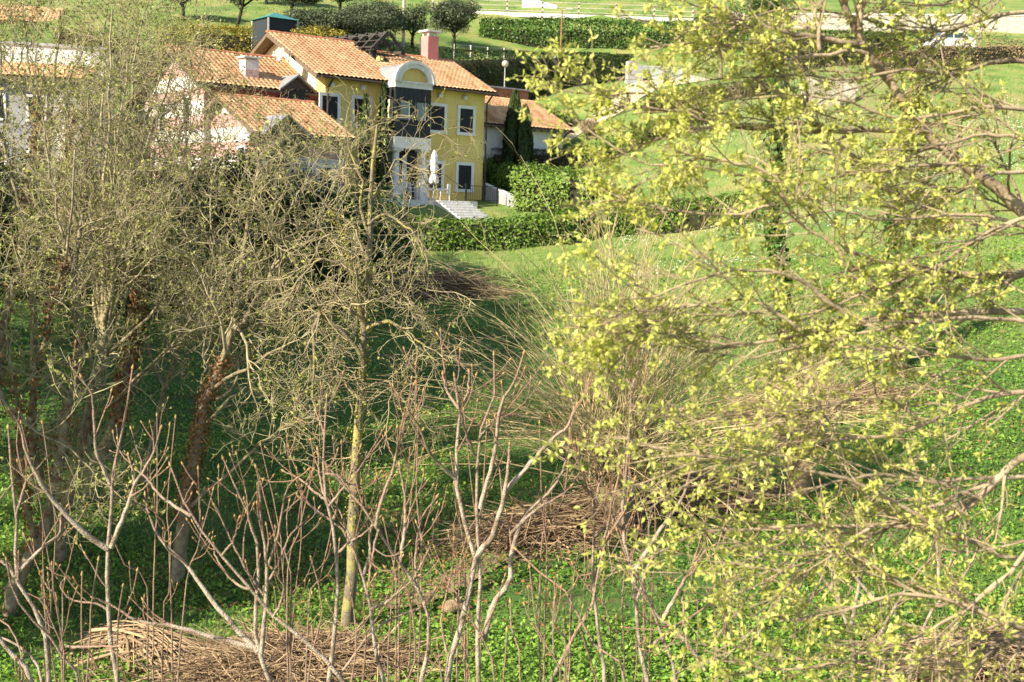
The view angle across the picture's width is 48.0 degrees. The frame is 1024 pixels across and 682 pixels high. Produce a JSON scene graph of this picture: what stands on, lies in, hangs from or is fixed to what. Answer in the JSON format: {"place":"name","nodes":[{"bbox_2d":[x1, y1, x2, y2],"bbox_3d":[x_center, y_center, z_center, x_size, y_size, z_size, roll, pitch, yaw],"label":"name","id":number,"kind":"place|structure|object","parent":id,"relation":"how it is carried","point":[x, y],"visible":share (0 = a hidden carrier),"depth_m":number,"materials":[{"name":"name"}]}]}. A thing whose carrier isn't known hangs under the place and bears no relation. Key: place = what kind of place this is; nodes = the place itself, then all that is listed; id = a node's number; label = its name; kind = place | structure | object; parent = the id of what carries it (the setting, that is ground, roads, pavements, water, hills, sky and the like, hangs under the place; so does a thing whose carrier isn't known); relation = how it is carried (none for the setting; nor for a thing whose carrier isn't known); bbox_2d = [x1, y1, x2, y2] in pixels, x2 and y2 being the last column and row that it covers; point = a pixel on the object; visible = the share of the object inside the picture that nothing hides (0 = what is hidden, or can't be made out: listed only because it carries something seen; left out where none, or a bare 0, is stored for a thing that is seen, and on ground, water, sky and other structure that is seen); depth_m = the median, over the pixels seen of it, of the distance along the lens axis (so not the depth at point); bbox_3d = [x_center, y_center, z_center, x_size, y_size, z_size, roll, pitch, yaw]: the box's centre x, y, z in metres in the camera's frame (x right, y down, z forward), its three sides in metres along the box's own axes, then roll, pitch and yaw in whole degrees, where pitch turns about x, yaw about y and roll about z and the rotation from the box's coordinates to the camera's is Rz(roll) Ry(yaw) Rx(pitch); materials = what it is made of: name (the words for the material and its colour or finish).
{"place":"outdoors","nodes":[
{"label":"outdoors","id":0,"kind":"place"},
{"bbox_2d":[0,0,1023,681],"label":"ground","id":1,"kind":"structure","parent":0,"point":[472,38],"depth_m":34.16,"materials":[{"name":"green plant"}]},
{"bbox_2d":[0,619,46,681],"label":"bare sapling","id":2,"kind":"object","parent":1,"relation":"on","point":[12,654],"visible":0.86,"depth_m":11.09,"materials":[{"name":"brown plant"}]},
{"bbox_2d":[2,419,63,681],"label":"bare sapling","id":3,"kind":"object","parent":1,"relation":"on","point":[45,597],"visible":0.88,"depth_m":11.62,"materials":[{"name":"brown plant"}]},
{"bbox_2d":[0,410,87,681],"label":"bare sapling","id":4,"kind":"object","parent":1,"relation":"on","point":[39,624],"visible":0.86,"depth_m":10.12,"materials":[{"name":"brown plant"}]},
{"bbox_2d":[0,179,107,305],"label":"evergreen thicket","id":5,"kind":"object","parent":1,"relation":"on","point":[11,255],"visible":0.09,"depth_m":40.53,"materials":[{"name":"green plant"}]},
{"bbox_2d":[0,41,113,191],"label":"grey house","id":6,"kind":"structure","parent":1,"relation":"on","point":[15,107],"depth_m":60.70,"materials":[{"name":"paint"}]},
{"bbox_2d":[0,340,168,681],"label":"bare sapling","id":7,"kind":"object","parent":1,"relation":"on","point":[107,546],"visible":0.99,"depth_m":9.78,"materials":[{"name":"brown plant"}]},
{"bbox_2d":[0,0,170,445],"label":"bare tree","id":8,"kind":"object","parent":1,"relation":"on","point":[23,199],"visible":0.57,"depth_m":22.21,"materials":[{"name":"brown plant"}]},
{"bbox_2d":[38,556,155,681],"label":"bare sapling","id":9,"kind":"object","parent":1,"relation":"on","point":[82,647],"visible":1,"depth_m":9.51,"materials":[{"name":"brown plant"}]},
{"bbox_2d":[0,0,209,621],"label":"bare tree","id":10,"kind":"object","parent":1,"relation":"on","point":[63,441],"visible":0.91,"depth_m":18.13,"materials":[{"name":"brown plant"}]},
{"bbox_2d":[54,24,159,84],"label":"slope hedge","id":11,"kind":"object","parent":1,"relation":"on","point":[68,40],"visible":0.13,"depth_m":75.14,"materials":[{"name":"green plant"}]},
{"bbox_2d":[0,0,222,469],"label":"bare tree","id":12,"kind":"object","parent":1,"relation":"on","point":[34,340],"visible":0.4,"depth_m":25.87,"materials":[{"name":"brown plant"}]},
{"bbox_2d":[27,616,219,681],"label":"stick bundle","id":13,"kind":"object","parent":1,"relation":"on","point":[135,637],"visible":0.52,"depth_m":16.38,"materials":[{"name":"beige wood"}]},
{"bbox_2d":[98,396,215,681],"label":"bare sapling","id":14,"kind":"object","parent":1,"relation":"on","point":[171,595],"visible":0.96,"depth_m":12.02,"materials":[{"name":"brown plant"}]},
{"bbox_2d":[0,0,327,566],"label":"bare tree","id":15,"kind":"object","parent":1,"relation":"on","point":[83,433],"visible":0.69,"depth_m":20.02,"materials":[{"name":"brown plant"}]},
{"bbox_2d":[0,0,333,504],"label":"bare tree","id":16,"kind":"object","parent":1,"relation":"on","point":[118,409],"visible":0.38,"depth_m":24.01,"materials":[{"name":"brown plant"}]},
{"bbox_2d":[133,139,242,315],"bbox_3d":[-12.355,-4.058,42.664,5.356,6.774,4.656,2,7,0],"label":"evergreen thicket","id":17,"kind":"object","parent":1,"relation":"on","point":[206,222],"visible":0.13,"depth_m":41.56,"materials":[{"name":"green plant"}]},
{"bbox_2d":[69,434,329,681],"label":"bare sapling","id":18,"kind":"object","parent":1,"relation":"on","point":[258,646],"visible":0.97,"depth_m":9.81,"materials":[{"name":"brown plant"}]},
{"bbox_2d":[156,18,257,52],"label":"slope hedge","id":19,"kind":"object","parent":1,"relation":"on","point":[235,42],"visible":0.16,"depth_m":75.49,"materials":[{"name":"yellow plant"}]},
{"bbox_2d":[56,0,382,482],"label":"bare tree","id":20,"kind":"object","parent":1,"relation":"on","point":[163,392],"visible":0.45,"depth_m":25.84,"materials":[{"name":"brown plant"}]},
{"bbox_2d":[125,44,318,207],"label":"striped house","id":21,"kind":"structure","parent":1,"relation":"on","point":[283,74],"depth_m":59.78,"materials":[{"name":"tile"}]},
{"bbox_2d":[130,422,346,681],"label":"bare sapling","id":22,"kind":"object","parent":1,"relation":"on","point":[293,631],"visible":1,"depth_m":9.33,"materials":[{"name":"brown plant"}]},
{"bbox_2d":[179,137,297,315],"bbox_3d":[-10.860,-4.239,43.369,5.502,6.954,3.922,7,8,33],"label":"evergreen thicket","id":23,"kind":"object","parent":1,"relation":"on","point":[252,221],"visible":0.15,"depth_m":42.13,"materials":[{"name":"green plant"}]},
{"bbox_2d":[83,60,450,589],"bbox_3d":[-3.996,-0.016,19.437,6.023,9.083,4.276,6,8,28],"label":"bare tree","id":24,"kind":"object","parent":1,"relation":"on","point":[206,395],"visible":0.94,"depth_m":19.23,"materials":[{"name":"brown plant"}]},
{"bbox_2d":[251,13,298,46],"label":"net pavilion","id":25,"kind":"structure","parent":1,"relation":"on","point":[276,22],"depth_m":78.89,"materials":[{"name":"grey metal"}]},
{"bbox_2d":[202,93,356,205],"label":"striped house","id":26,"kind":"structure","parent":1,"relation":"on","point":[324,116],"depth_m":55.67,"materials":[{"name":"tile"}]},
{"bbox_2d":[66,597,510,681],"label":"brush pile","id":27,"kind":"object","parent":1,"relation":"on","point":[223,662],"visible":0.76,"depth_m":15.60,"materials":[{"name":"brown wood"}]},
{"bbox_2d":[223,136,366,316],"bbox_3d":[-8.371,-4.183,43.692,5.782,7.019,4.341,2,7,0],"label":"evergreen thicket","id":28,"kind":"object","parent":1,"relation":"on","point":[311,199],"visible":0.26,"depth_m":42.95,"materials":[{"name":"green plant"}]},
{"bbox_2d":[257,442,334,681],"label":"bare sapling","id":29,"kind":"object","parent":1,"relation":"on","point":[289,646],"visible":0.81,"depth_m":11.87,"materials":[{"name":"brown plant"}]},
{"bbox_2d":[282,5,357,36],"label":"olive tree","id":30,"kind":"object","parent":1,"relation":"on","point":[309,17],"visible":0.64,"depth_m":83.04,"materials":[{"name":"green plant"}]},
{"bbox_2d":[261,371,396,681],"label":"bare sapling","id":31,"kind":"object","parent":1,"relation":"on","point":[336,606],"visible":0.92,"depth_m":10.10,"materials":[{"name":"brown plant"}]},
{"bbox_2d":[281,177,406,311],"bbox_3d":[-6.835,-3.695,45.523,5.619,5.424,4.120,2,7,0],"label":"evergreen thicket","id":32,"kind":"object","parent":1,"relation":"on","point":[381,239],"visible":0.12,"depth_m":44.94,"materials":[{"name":"green plant"}]},
{"bbox_2d":[327,5,394,51],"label":"olive tree","id":33,"kind":"object","parent":1,"relation":"on","point":[369,21],"visible":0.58,"depth_m":83.95,"materials":[{"name":"green plant"}]},
{"bbox_2d":[357,92,371,201],"bbox_3d":[-7.812,-10.048,61.087,0.784,6.260,0.752,7,9,37],"label":"cypress","id":34,"kind":"object","parent":1,"relation":"on","point":[366,172],"visible":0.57,"depth_m":60.85,"materials":[{"name":"green plant"}]},
{"bbox_2d":[238,64,491,629],"bbox_3d":[-2.281,0.370,17.231,3.972,8.885,2.956,2,7,0],"label":"lichen tree","id":35,"kind":"object","parent":1,"relation":"on","point":[347,613],"visible":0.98,"depth_m":17.10,"materials":[{"name":"brown plant"}]},
{"bbox_2d":[295,458,442,681],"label":"bare sapling","id":36,"kind":"object","parent":1,"relation":"on","point":[372,622],"visible":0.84,"depth_m":10.56,"materials":[{"name":"brown plant"}]},
{"bbox_2d":[250,29,498,200],"bbox_3d":[-8.809,-12.638,67.356,11.750,11.600,12.665,-3,9,-38],"label":"yellow villa","id":37,"kind":"object","parent":1,"relation":"on","point":[429,74],"visible":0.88,"depth_m":63.53,"materials":[{"name":"paint"}]},
{"bbox_2d":[319,92,340,123],"bbox_3d":[-9.583,-12.209,60.526,1.320,1.680,0.108,-3,9,-38],"label":"window","id":38,"kind":"structure","parent":37,"relation":"in","point":[334,108],"depth_m":60.61,"materials":[{"name":"black glass"}]},
{"bbox_2d":[327,30,405,58],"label":"pergola","id":39,"kind":"object","parent":37,"relation":"on","point":[366,46],"visible":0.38,"depth_m":66.36,"materials":[{"name":"brown wood"}]},
{"bbox_2d":[387,150,416,198],"bbox_3d":[-6.223,-9.225,63.613,2.250,2.720,0.081,-3,9,-38],"label":"door","id":40,"kind":"structure","parent":37,"relation":"in","point":[408,158],"depth_m":63.84,"materials":[{"name":"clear glass"}]},
{"bbox_2d":[430,102,446,133],"bbox_3d":[-4.186,-12.533,64.699,1.320,1.680,0.108,-3,9,-38],"label":"window","id":41,"kind":"structure","parent":37,"relation":"in","point":[442,108],"depth_m":64.76,"materials":[{"name":"black glass"}]},
{"bbox_2d":[455,162,473,191],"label":"window","id":42,"kind":"structure","parent":37,"relation":"in","point":[464,173],"depth_m":66.29,"materials":[{"name":"black glass"}]},
{"bbox_2d":[456,105,475,135],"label":"window","id":43,"kind":"structure","parent":37,"relation":"in","point":[464,113],"depth_m":65.90,"materials":[{"name":"black glass"}]},
{"bbox_2d":[342,0,408,51],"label":"olive tree","id":44,"kind":"object","parent":1,"relation":"on","point":[396,22],"visible":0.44,"depth_m":86.11,"materials":[{"name":"green plant"}]},
{"bbox_2d":[374,79,389,197],"bbox_3d":[-6.968,-10.458,61.628,0.805,6.998,0.744,-4,9,-38],"label":"cypress","id":45,"kind":"object","parent":1,"relation":"on","point":[381,171],"visible":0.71,"depth_m":61.44,"materials":[{"name":"green plant"}]},
{"bbox_2d":[343,180,421,282],"bbox_3d":[-5.686,-4.546,48.921,3.867,4.583,3.597,2,7,0],"label":"evergreen thicket","id":46,"kind":"object","parent":1,"relation":"on","point":[409,248],"visible":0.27,"depth_m":48.47,"materials":[{"name":"green plant"}]},
{"bbox_2d":[307,525,469,681],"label":"bare sapling","id":47,"kind":"object","parent":1,"relation":"on","point":[441,618],"visible":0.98,"depth_m":9.39,"materials":[{"name":"brown plant"}]},
{"bbox_2d":[316,375,466,681],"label":"bare sapling","id":48,"kind":"object","parent":1,"relation":"on","point":[415,583],"visible":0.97,"depth_m":9.71,"materials":[{"name":"brown plant"}]},
{"bbox_2d":[378,399,423,681],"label":"bare sapling","id":49,"kind":"object","parent":1,"relation":"on","point":[399,659],"visible":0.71,"depth_m":11.48,"materials":[{"name":"brown plant"}]},
{"bbox_2d":[400,3,429,49],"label":"olive tree","id":50,"kind":"object","parent":1,"relation":"on","point":[412,24],"visible":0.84,"depth_m":88.30,"materials":[{"name":"green plant"}]},
{"bbox_2d":[354,267,536,303],"bbox_3d":[-3.315,-2.453,48.243,8.842,1.452,4.323,2,7,0],"label":"brush pile","id":51,"kind":"object","parent":1,"relation":"on","point":[450,284],"visible":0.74,"depth_m":47.55,"materials":[{"name":"brown wood"}]},
{"bbox_2d":[418,0,494,48],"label":"olive tree","id":52,"kind":"object","parent":1,"relation":"on","point":[451,16],"visible":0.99,"depth_m":91.13,"materials":[{"name":"green plant"}]},
{"bbox_2d":[407,407,511,681],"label":"bare sapling","id":53,"kind":"object","parent":1,"relation":"on","point":[458,616],"visible":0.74,"depth_m":10.94,"materials":[{"name":"brown plant"}]},
{"bbox_2d":[435,200,491,224],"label":"garden steps","id":54,"kind":"structure","parent":1,"relation":"on","point":[466,207],"depth_m":62.50,"materials":[{"name":"white stone"}]},
{"bbox_2d":[362,204,598,250],"bbox_3d":[-1.891,-5.569,56.483,12.805,2.723,2.426,0,7,-14],"label":"hedge","id":55,"kind":"object","parent":1,"relation":"on","point":[517,232],"visible":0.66,"depth_m":56.09,"materials":[{"name":"green plant"}]},
{"bbox_2d":[397,323,594,681],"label":"bare sapling","id":56,"kind":"object","parent":1,"relation":"on","point":[478,553],"visible":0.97,"depth_m":9.45,"materials":[{"name":"brown plant"}]},
{"bbox_2d":[482,183,515,206],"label":"retaining wall","id":57,"kind":"structure","parent":1,"relation":"on","point":[504,196],"depth_m":66.63,"materials":[{"name":"concrete"}]},
{"bbox_2d":[487,161,523,189],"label":"dark bush","id":58,"kind":"object","parent":1,"relation":"on","point":[499,174],"visible":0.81,"depth_m":68.08,"materials":[{"name":"green plant"}]},
{"bbox_2d":[381,46,633,99],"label":"tall hedge","id":59,"kind":"object","parent":1,"relation":"on","point":[489,71],"visible":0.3,"depth_m":84.39,"materials":[{"name":"green plant"}]},
{"bbox_2d":[0,228,1023,681],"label":"ground cover","id":60,"kind":"object","parent":1,"relation":"on","point":[218,582],"visible":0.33,"depth_m":21.64,"materials":[{"name":"green plant"}]},
{"bbox_2d":[502,89,521,163],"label":"cypress","id":61,"kind":"object","parent":1,"relation":"on","point":[511,122],"visible":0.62,"depth_m":69.55,"materials":[{"name":"green plant"}]},
{"bbox_2d":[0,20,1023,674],"bbox_3d":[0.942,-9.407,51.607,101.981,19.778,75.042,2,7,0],"label":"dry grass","id":62,"kind":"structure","parent":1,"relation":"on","point":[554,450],"depth_m":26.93,"materials":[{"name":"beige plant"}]},
{"bbox_2d":[2,252,1023,681],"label":"leaf litter","id":63,"kind":"object","parent":1,"relation":"on","point":[424,522],"visible":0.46,"depth_m":21.05,"materials":[{"name":"brown plant"}]},
{"bbox_2d":[365,515,675,610],"bbox_3d":[0.923,3.749,21.645,8.903,0.606,1.290,-4,9,-41],"label":"bare strip","id":64,"kind":"object","parent":1,"relation":"on","point":[485,560],"visible":0.28,"depth_m":19.74,"materials":[{"name":"brown soil"}]},
{"bbox_2d":[513,103,533,174],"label":"cypress","id":65,"kind":"object","parent":1,"relation":"on","point":[524,145],"visible":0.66,"depth_m":68.91,"materials":[{"name":"green plant"}]},
{"bbox_2d":[482,85,573,185],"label":"white annex","id":66,"kind":"object","parent":1,"relation":"on","point":[497,108],"visible":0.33,"depth_m":72.70,"materials":[{"name":"paint"}]},
{"bbox_2d":[366,485,710,575],"bbox_3d":[0.599,3.420,21.799,7.055,1.330,3.344,-3,8,-34],"label":"brush pile","id":67,"kind":"object","parent":1,"relation":"on","point":[569,518],"visible":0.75,"depth_m":21.50,"materials":[{"name":"brown wood"}]},
{"bbox_2d":[491,147,586,174],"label":"brown hedge","id":68,"kind":"object","parent":1,"relation":"on","point":[556,162],"visible":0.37,"depth_m":71.93,"materials":[{"name":"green plant"}]},
{"bbox_2d":[506,159,617,210],"bbox_3d":[2.998,-8.628,64.214,6.966,3.004,3.688,7,9,36],"label":"sunlit hedge","id":69,"kind":"object","parent":1,"relation":"on","point":[557,191],"visible":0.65,"depth_m":63.78,"materials":[{"name":"green plant"}]},
{"bbox_2d":[433,10,691,20],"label":"kerb","id":70,"kind":"structure","parent":1,"relation":"on","point":[522,14],"depth_m":101.68,"materials":[{"name":"white concrete"}]},
{"bbox_2d":[432,0,693,19],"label":"rail fence","id":71,"kind":"object","parent":1,"relation":"on","point":[579,8],"visible":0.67,"depth_m":101.53,"materials":[{"name":"wood"}]},
{"bbox_2d":[502,546,625,681],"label":"bare sapling","id":72,"kind":"object","parent":1,"relation":"on","point":[576,630],"visible":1,"depth_m":9.00,"materials":[{"name":"brown plant"}]},
{"bbox_2d":[538,406,635,681],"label":"bare sapling","id":73,"kind":"object","parent":1,"relation":"on","point":[570,613],"visible":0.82,"depth_m":11.57,"materials":[{"name":"brown plant"}]},
{"bbox_2d":[479,14,714,50],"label":"hedge","id":74,"kind":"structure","parent":1,"relation":"on","point":[537,37],"depth_m":97.17,"materials":[{"name":"green plant"}]},
{"bbox_2d":[548,441,652,681],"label":"bare sapling","id":75,"kind":"object","parent":1,"relation":"on","point":[606,537],"visible":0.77,"depth_m":9.29,"materials":[{"name":"brown plant"}]},
{"bbox_2d":[549,415,655,681],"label":"bare sapling","id":76,"kind":"object","parent":1,"relation":"on","point":[594,506],"visible":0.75,"depth_m":10.16,"materials":[{"name":"brown plant"}]},
{"bbox_2d":[587,461,655,681],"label":"bare sapling","id":77,"kind":"object","parent":1,"relation":"on","point":[644,645],"visible":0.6,"depth_m":12.23,"materials":[{"name":"brown plant"}]},
{"bbox_2d":[304,115,946,621],"bbox_3d":[1.982,-0.089,22.007,11.892,8.436,11.566,2,7,0],"label":"pollard willow","id":78,"kind":"object","parent":1,"relation":"on","point":[590,403],"visible":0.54,"depth_m":21.30,"materials":[{"name":"brown plant"}]},
{"bbox_2d":[562,332,725,681],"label":"bare sapling","id":79,"kind":"object","parent":1,"relation":"on","point":[637,622],"visible":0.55,"depth_m":9.55,"materials":[{"name":"brown plant"}]},
{"bbox_2d":[582,107,718,165],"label":"lawn hedge","id":80,"kind":"object","parent":1,"relation":"on","point":[628,145],"visible":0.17,"depth_m":72.88,"materials":[{"name":"green plant"}]},
{"bbox_2d":[602,504,741,681],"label":"bare sapling","id":81,"kind":"object","parent":1,"relation":"on","point":[666,613],"visible":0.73,"depth_m":9.07,"materials":[{"name":"brown plant"}]},
{"bbox_2d":[598,189,748,237],"bbox_3d":[8.012,-6.389,57.806,7.426,2.791,2.437,2,7,0],"label":"hedge","id":82,"kind":"object","parent":1,"relation":"on","point":[694,221],"visible":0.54,"depth_m":57.19,"materials":[{"name":"green plant"}]},
{"bbox_2d":[499,456,853,529],"bbox_3d":[3.466,2.990,23.654,7.996,1.392,3.495,2,7,0],"label":"brush pile","id":83,"kind":"object","parent":1,"relation":"on","point":[693,504],"visible":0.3,"depth_m":23.22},
{"bbox_2d":[638,402,742,681],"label":"bare sapling","id":84,"kind":"object","parent":1,"relation":"on","point":[723,618],"visible":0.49,"depth_m":11.91,"materials":[{"name":"brown plant"}]},
{"bbox_2d":[642,76,789,113],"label":"path hedge","id":85,"kind":"object","parent":1,"relation":"on","point":[654,105],"visible":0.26,"depth_m":79.18,"materials":[{"name":"green plant"}]},
{"bbox_2d":[693,1,756,77],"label":"dark tree","id":86,"kind":"object","parent":1,"relation":"on","point":[735,32],"visible":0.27,"depth_m":85.59,"materials":[{"name":"green plant"}]},
{"bbox_2d":[505,0,1023,448],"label":"leafing tree","id":87,"kind":"object","parent":1,"relation":"on","point":[913,127],"visible":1,"depth_m":6.46,"materials":[{"name":"yellow plant"}]},
{"bbox_2d":[738,0,801,58],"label":"dark tree","id":88,"kind":"object","parent":1,"relation":"on","point":[756,4],"visible":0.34,"depth_m":91.77,"materials":[{"name":"green plant"}]},
{"bbox_2d":[529,325,1023,681],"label":"leafing tree","id":89,"kind":"object","parent":1,"relation":"on","point":[931,519],"visible":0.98,"depth_m":6.30,"materials":[{"name":"yellow plant"}]},
{"bbox_2d":[700,25,857,380],"bbox_3d":[7.494,-3.708,32.986,4.673,10.674,2.032,2,7,0],"label":"ivy tree","id":90,"kind":"object","parent":1,"relation":"on","point":[777,246],"visible":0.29,"depth_m":32.68,"materials":[{"name":"green plant"}]},
{"bbox_2d":[660,273,986,519],"bbox_3d":[6.081,1.090,23.689,6.990,5.022,7.516,2,7,0],"label":"pollard willow","id":91,"kind":"object","parent":1,"relation":"on","point":[804,481],"visible":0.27,"depth_m":23.51,"materials":[{"name":"brown plant"}]},
{"bbox_2d":[671,353,975,441],"bbox_3d":[8.338,1.344,30.409,8.756,2.439,4.235,2,7,0],"label":"brush pile","id":92,"kind":"object","parent":1,"relation":"on","point":[867,390],"visible":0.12,"depth_m":30.19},
{"bbox_2d":[799,78,857,107],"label":"retaining wall","id":93,"kind":"structure","parent":1,"relation":"on","point":[846,86],"depth_m":75.37,"materials":[{"name":"stone"}]},
{"bbox_2d":[796,468,890,681],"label":"bare sapling","id":94,"kind":"object","parent":1,"relation":"on","point":[856,602],"visible":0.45,"depth_m":10.54,"materials":[{"name":"brown plant"}]},
{"bbox_2d":[790,29,905,70],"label":"dark hedge","id":95,"kind":"object","parent":1,"relation":"on","point":[825,47],"visible":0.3,"depth_m":87.14,"materials":[{"name":"green plant"}]},
{"bbox_2d":[747,59,1023,209],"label":"dry weeds","id":96,"kind":"object","parent":1,"relation":"on","point":[918,138],"visible":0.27,"depth_m":67.51,"materials":[{"name":"plant"}]},
{"bbox_2d":[793,462,1001,681],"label":"bare sapling","id":97,"kind":"object","parent":1,"relation":"on","point":[862,585],"visible":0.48,"depth_m":10.35,"materials":[{"name":"brown plant"}]},
{"bbox_2d":[826,55,971,376],"bbox_3d":[10.713,-3.127,31.977,4.323,9.715,2.810,2,7,0],"label":"ivy tree","id":98,"kind":"object","parent":1,"relation":"on","point":[888,256],"visible":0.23,"depth_m":31.86,"materials":[{"name":"green plant"}]},
{"bbox_2d":[781,13,1023,32],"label":"stone wall","id":99,"kind":"structure","parent":1,"relation":"on","point":[1013,23],"depth_m":102.89,"materials":[{"name":"beige stone"}]},
{"bbox_2d":[820,608,1023,681],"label":"brush pile","id":100,"kind":"object","parent":1,"relation":"on","point":[1011,649],"visible":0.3,"depth_m":15.85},
{"bbox_2d":[880,29,1023,69],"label":"scrub hedge","id":101,"kind":"object","parent":1,"relation":"on","point":[987,53],"visible":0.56,"depth_m":85.62,"materials":[{"name":"beige plant"}]},
{"bbox_2d":[564,75,709,143],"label":"path","id":102,"kind":"structure","parent":0,"point":[632,89],"depth_m":83.91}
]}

